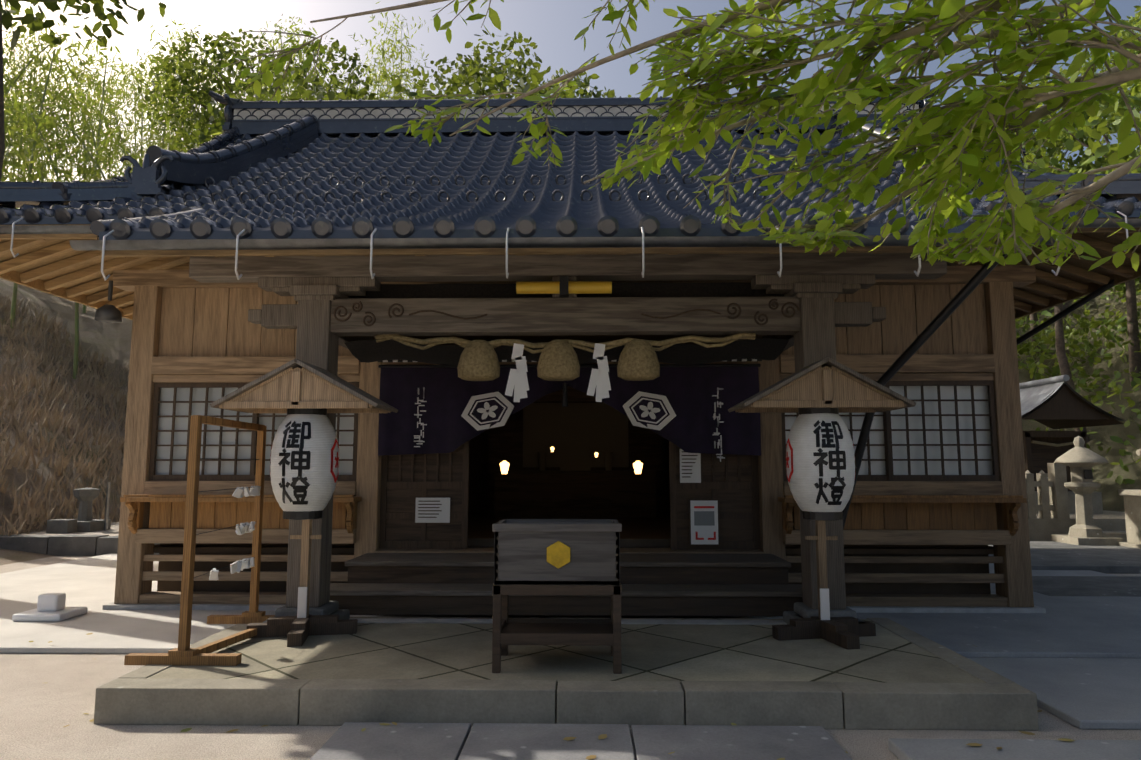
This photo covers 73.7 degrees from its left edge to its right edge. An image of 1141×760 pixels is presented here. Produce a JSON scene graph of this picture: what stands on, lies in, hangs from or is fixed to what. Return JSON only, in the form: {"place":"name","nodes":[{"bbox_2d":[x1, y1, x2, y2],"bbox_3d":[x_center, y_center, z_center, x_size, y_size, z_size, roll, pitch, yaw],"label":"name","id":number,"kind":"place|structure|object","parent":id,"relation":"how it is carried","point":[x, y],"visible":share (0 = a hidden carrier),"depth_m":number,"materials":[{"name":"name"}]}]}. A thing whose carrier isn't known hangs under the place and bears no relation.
{"place":"outdoors","nodes":[
{"label":"outdoors","id":0,"kind":"place"},
{"bbox_2d":[0,556,1140,759],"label":"ground","id":1,"kind":"structure","parent":0,"point":[45,698],"depth_m":4.17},
{"bbox_2d":[0,289,129,535],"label":"dry grass","id":2,"kind":"structure","parent":1,"relation":"on","point":[60,422],"depth_m":19.49,"materials":[{"name":"brown plant"}]},
{"bbox_2d":[0,482,159,555],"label":"kerb and basin","id":3,"kind":"structure","parent":1,"relation":"on","point":[84,534],"depth_m":12.42,"materials":[{"name":"grey stone"}]},
{"bbox_2d":[0,0,166,180],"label":"shade tree","id":4,"kind":"object","parent":1,"relation":"on","point":[31,21],"visible":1,"depth_m":16.79,"materials":[{"name":"green plant"}]},
{"bbox_2d":[29,633,1075,759],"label":"fallen leaves","id":5,"kind":"object","parent":1,"relation":"on","point":[602,736],"visible":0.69,"depth_m":3.99,"materials":[{"name":"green plant"}]},
{"bbox_2d":[94,617,1038,730],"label":"platform","id":6,"kind":"structure","parent":1,"relation":"on","point":[891,675],"depth_m":4.41,"materials":[{"name":"stone"}]},
{"bbox_2d":[124,415,274,665],"bbox_3d":[-2.508,1.092,5.565,0.723,1.590,1.390,0,-6,-3],"label":"omikuji stand","id":7,"kind":"object","parent":6,"relation":"on","point":[183,654],"visible":0.98,"depth_m":5.00,"materials":[{"name":"brown wood"}]},
{"bbox_2d":[210,358,397,646],"bbox_3d":[-1.935,0.899,5.727,1.188,2.010,0.941,0,-6,1],"label":"lantern stand","id":8,"kind":"object","parent":6,"relation":"on","point":[295,383],"visible":0.9,"depth_m":5.40,"materials":[{"name":"brown wood"}]},
{"bbox_2d":[270,409,338,519],"bbox_3d":[-1.939,0.603,5.557,0.478,0.810,0.476,0,-6,1],"label":"paper lantern","id":9,"kind":"object","parent":8,"relation":"hanging from","point":[304,465],"visible":1,"depth_m":5.39,"materials":[{"name":"white paper"}]},
{"bbox_2d":[492,519,621,673],"bbox_3d":[-0.079,1.366,4.911,0.804,0.899,0.493,0,-6,1],"label":"offering box","id":10,"kind":"object","parent":6,"relation":"on","point":[556,556],"visible":1,"depth_m":4.71,"materials":[{"name":"grey wood"}]},
{"bbox_2d":[262,601,863,624],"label":"post bases","id":11,"kind":"object","parent":6,"relation":"on","point":[332,608],"visible":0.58,"depth_m":5.83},
{"bbox_2d":[248,274,885,608],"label":"wooden pillars","id":12,"kind":"structure","parent":11,"relation":"on","point":[812,341],"depth_m":6.09,"materials":[{"name":"brown wood"}]},
{"bbox_2d":[516,276,611,297],"bbox_3d":[-0.051,-0.745,6.095,0.760,0.150,0.120,0,-6,1],"label":"metal fitting","id":13,"kind":"object","parent":12,"relation":"on","point":[564,287],"visible":1,"depth_m":6.05,"materials":[{"name":"gold metal"}]},
{"bbox_2d":[375,333,755,406],"bbox_3d":[-0.038,-0.042,6.741,3.105,0.578,1.378,0,-6,1],"label":"sacred straw rope","id":14,"kind":"object","parent":12,"relation":"attached to","point":[638,360],"visible":1,"depth_m":6.14,"materials":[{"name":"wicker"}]},
{"bbox_2d":[334,299,799,325],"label":"beam carvings","id":15,"kind":"object","parent":12,"relation":"attached to","point":[728,311],"visible":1,"depth_m":6.09,"materials":[{"name":"brown wood"}]},
{"bbox_2d":[189,253,946,335],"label":"kohai beams","id":16,"kind":"structure","parent":12,"relation":"on","point":[579,316],"depth_m":6.13,"materials":[{"name":"brown wood"}]},
{"bbox_2d":[378,359,761,361],"bbox_3d":[-0.015,-0.196,7.633,3.850,0.025,0.025,0,-6,1],"label":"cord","id":17,"kind":"object","parent":12,"relation":"attached to","point":[511,360],"visible":0.25,"depth_m":7.63,"materials":[{"name":"black plastic"}]},
{"bbox_2d":[378,364,760,461],"bbox_3d":[-0.020,0.321,7.556,3.840,0.975,0.171,0,-6,1],"label":"curtain","id":18,"kind":"object","parent":17,"relation":"hanging from","point":[447,409],"visible":0.85,"depth_m":7.59,"materials":[{"name":"purple fabric"}]},
{"bbox_2d":[330,553,802,616],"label":"steps","id":19,"kind":"structure","parent":6,"relation":"on","point":[673,584],"depth_m":6.46,"materials":[{"name":"brown wood"}]},
{"bbox_2d":[728,357,915,649],"bbox_3d":[1.804,0.890,5.654,1.188,2.010,0.941,0,-6,1],"label":"lantern stand","id":20,"kind":"object","parent":6,"relation":"on","point":[827,382],"visible":0.92,"depth_m":5.33,"materials":[{"name":"brown wood"}]},
{"bbox_2d":[786,408,855,520],"bbox_3d":[1.800,0.595,5.484,0.478,0.810,0.476,0,-6,1],"label":"lantern","id":21,"kind":"object","parent":20,"relation":"hanging from","point":[820,464],"visible":0.98,"depth_m":5.31,"materials":[{"name":"white paper"}]},
{"bbox_2d":[0,553,1140,759],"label":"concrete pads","id":22,"kind":"object","parent":1,"relation":"on","point":[1075,661],"visible":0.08,"depth_m":6.23,"materials":[{"name":"grey concrete"}]},
{"bbox_2d":[12,593,87,620],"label":"stone block","id":23,"kind":"structure","parent":22,"relation":"on","point":[51,607],"depth_m":7.04,"materials":[{"name":"white stone"}]},
{"bbox_2d":[153,335,993,593],"bbox_3d":[0.046,0.997,10.860,8.760,3.250,6.100,0,-6,1],"label":"interior","id":24,"kind":"object","parent":22,"relation":"on","point":[645,533],"visible":0.04,"depth_m":7.88,"materials":[{"name":"brown wood"}]},
{"bbox_2d":[500,447,642,473],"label":"lamps","id":25,"kind":"object","parent":24,"relation":"in","point":[637,466],"visible":1,"depth_m":8.87,"materials":[{"name":"white"}]},
{"bbox_2d":[487,386,663,517],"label":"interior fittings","id":26,"kind":"object","parent":24,"relation":"in","point":[571,476],"visible":0.77,"depth_m":12.92,"materials":[{"name":"black wood"}]},
{"bbox_2d":[102,590,1045,612],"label":"granite sills","id":27,"kind":"structure","parent":22,"relation":"on","point":[857,609],"depth_m":7.35,"materials":[{"name":"grey stone"}]},
{"bbox_2d":[112,265,1035,606],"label":"beams","id":28,"kind":"structure","parent":27,"relation":"on","point":[250,369],"depth_m":7.59,"materials":[{"name":"brown wood"}]},
{"bbox_2d":[94,280,121,322],"bbox_3d":[-4.622,-0.795,7.630,0.240,0.410,0.228,0,-6,1],"label":"bell","id":29,"kind":"object","parent":28,"relation":"attached to","point":[107,313],"visible":1,"depth_m":7.56,"materials":[{"name":"grey metal"}]},
{"bbox_2d":[379,441,760,549],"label":"doors","id":30,"kind":"structure","parent":28,"relation":"attached to","point":[424,501],"depth_m":7.68,"materials":[{"name":"brown wood"}]},
{"bbox_2d":[689,499,719,545],"bbox_3d":[1.333,1.419,7.585,0.300,0.460,0.033,0,-6,1],"label":"poster","id":31,"kind":"object","parent":30,"relation":"attached to","point":[704,527],"visible":0.98,"depth_m":7.57,"materials":[{"name":"white paper"}]},
{"bbox_2d":[149,284,996,529],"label":"wall panels","id":32,"kind":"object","parent":28,"relation":"on","point":[197,322],"depth_m":7.77,"materials":[{"name":"brown wood"}]},
{"bbox_2d":[120,495,1026,535],"bbox_3d":[-0.021,1.317,7.423,8.720,0.393,0.260,0,-6,1],"label":"shelf","id":33,"kind":"object","parent":28,"relation":"attached to","point":[134,504],"visible":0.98,"depth_m":7.37,"materials":[{"name":"brown wood"}]},
{"bbox_2d":[148,380,999,480],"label":"windows","id":34,"kind":"structure","parent":28,"relation":"attached to","point":[943,431],"depth_m":7.69,"materials":[{"name":"white paper"}]},
{"bbox_2d":[114,282,1033,606],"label":"posts","id":35,"kind":"object","parent":27,"relation":"on","point":[1014,568],"visible":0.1,"depth_m":7.61,"materials":[{"name":"brown wood"}]},
{"bbox_2d":[310,722,851,759],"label":"path slabs","id":36,"kind":"structure","parent":1,"relation":"on","point":[451,741],"depth_m":3.91,"materials":[{"name":"grey stone"}]},
{"bbox_2d":[988,541,1140,596],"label":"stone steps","id":37,"kind":"structure","parent":1,"relation":"on","point":[1106,559],"depth_m":10.30,"materials":[{"name":"grey stone"}]},
{"bbox_2d":[1019,375,1126,541],"bbox_3d":[10.204,1.641,16.474,5.710,3.320,5.000,0,-6,1],"label":"small stone shrine","id":38,"kind":"object","parent":1,"relation":"on","point":[1057,402],"visible":0.35,"depth_m":15.78,"materials":[{"name":"stone"}]},
{"bbox_2d":[1051,436,1122,544],"bbox_3d":[9.050,1.975,13.440,0.910,1.980,0.788,0,-6,1],"label":"stone lantern","id":39,"kind":"object","parent":1,"relation":"on","point":[1079,459],"visible":0.88,"depth_m":13.29,"materials":[{"name":"grey stone"}]},
{"bbox_2d":[1118,449,1140,548],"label":"guardian statue","id":40,"kind":"object","parent":1,"relation":"on","point":[1132,502],"visible":0.81,"depth_m":12.71,"materials":[{"name":"stone"}]},
{"bbox_2d":[0,278,1140,564],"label":"terrain","id":41,"kind":"structure","parent":0,"point":[112,342],"depth_m":22.50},
{"bbox_2d":[1,1,465,379],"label":"bamboo","id":42,"kind":"object","parent":41,"relation":"on","point":[32,122],"visible":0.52,"depth_m":36.46,"materials":[{"name":"green plant"}]},
{"bbox_2d":[135,28,631,152],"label":"trees","id":43,"kind":"object","parent":41,"relation":"on","point":[469,75],"visible":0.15,"depth_m":34.43,"materials":[{"name":"green plant"}]},
{"bbox_2d":[220,0,1140,271],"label":"foreground branches","id":44,"kind":"object","parent":41,"relation":"on","point":[974,128],"visible":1,"depth_m":3.30,"materials":[{"name":"green plant"}]},
{"bbox_2d":[832,5,1140,484],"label":"trees","id":45,"kind":"object","parent":41,"relation":"on","point":[1097,127],"visible":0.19,"depth_m":23.17,"materials":[{"name":"green plant"}]},
{"bbox_2d":[0,224,1140,309],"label":"rafters","id":46,"kind":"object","parent":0,"point":[54,259],"depth_m":8.33,"materials":[{"name":"brown wood"}]},
{"bbox_2d":[0,128,1140,239],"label":"roof tiles","id":47,"kind":"object","parent":46,"relation":"on","point":[343,185],"visible":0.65,"depth_m":7.56,"materials":[{"name":"grey tile"}]},
{"bbox_2d":[0,86,1140,207],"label":"ridges","id":48,"kind":"object","parent":47,"relation":"on","point":[286,127],"visible":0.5,"depth_m":11.12,"materials":[{"name":"tile"}]},
{"bbox_2d":[0,218,1140,319],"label":"eaves","id":49,"kind":"object","parent":47,"relation":"attached to","point":[55,287],"visible":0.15,"depth_m":7.69,"materials":[{"name":"brown wood"}]},
{"bbox_2d":[0,211,1140,279],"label":"gutters","id":50,"kind":"object","parent":47,"relation":"attached to","point":[237,244],"visible":0.58,"depth_m":5.19,"materials":[{"name":"white metal"}]},
{"bbox_2d":[2,0,1140,181],"label":"sky","id":51,"kind":"structure","parent":0,"point":[553,25],"materials":[{"name":"white"}]},
{"bbox_2d":[842,254,1114,528],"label":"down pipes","id":52,"kind":"object","parent":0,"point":[956,301],"visible":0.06,"depth_m":6.21,"materials":[{"name":"black"}]}
]}

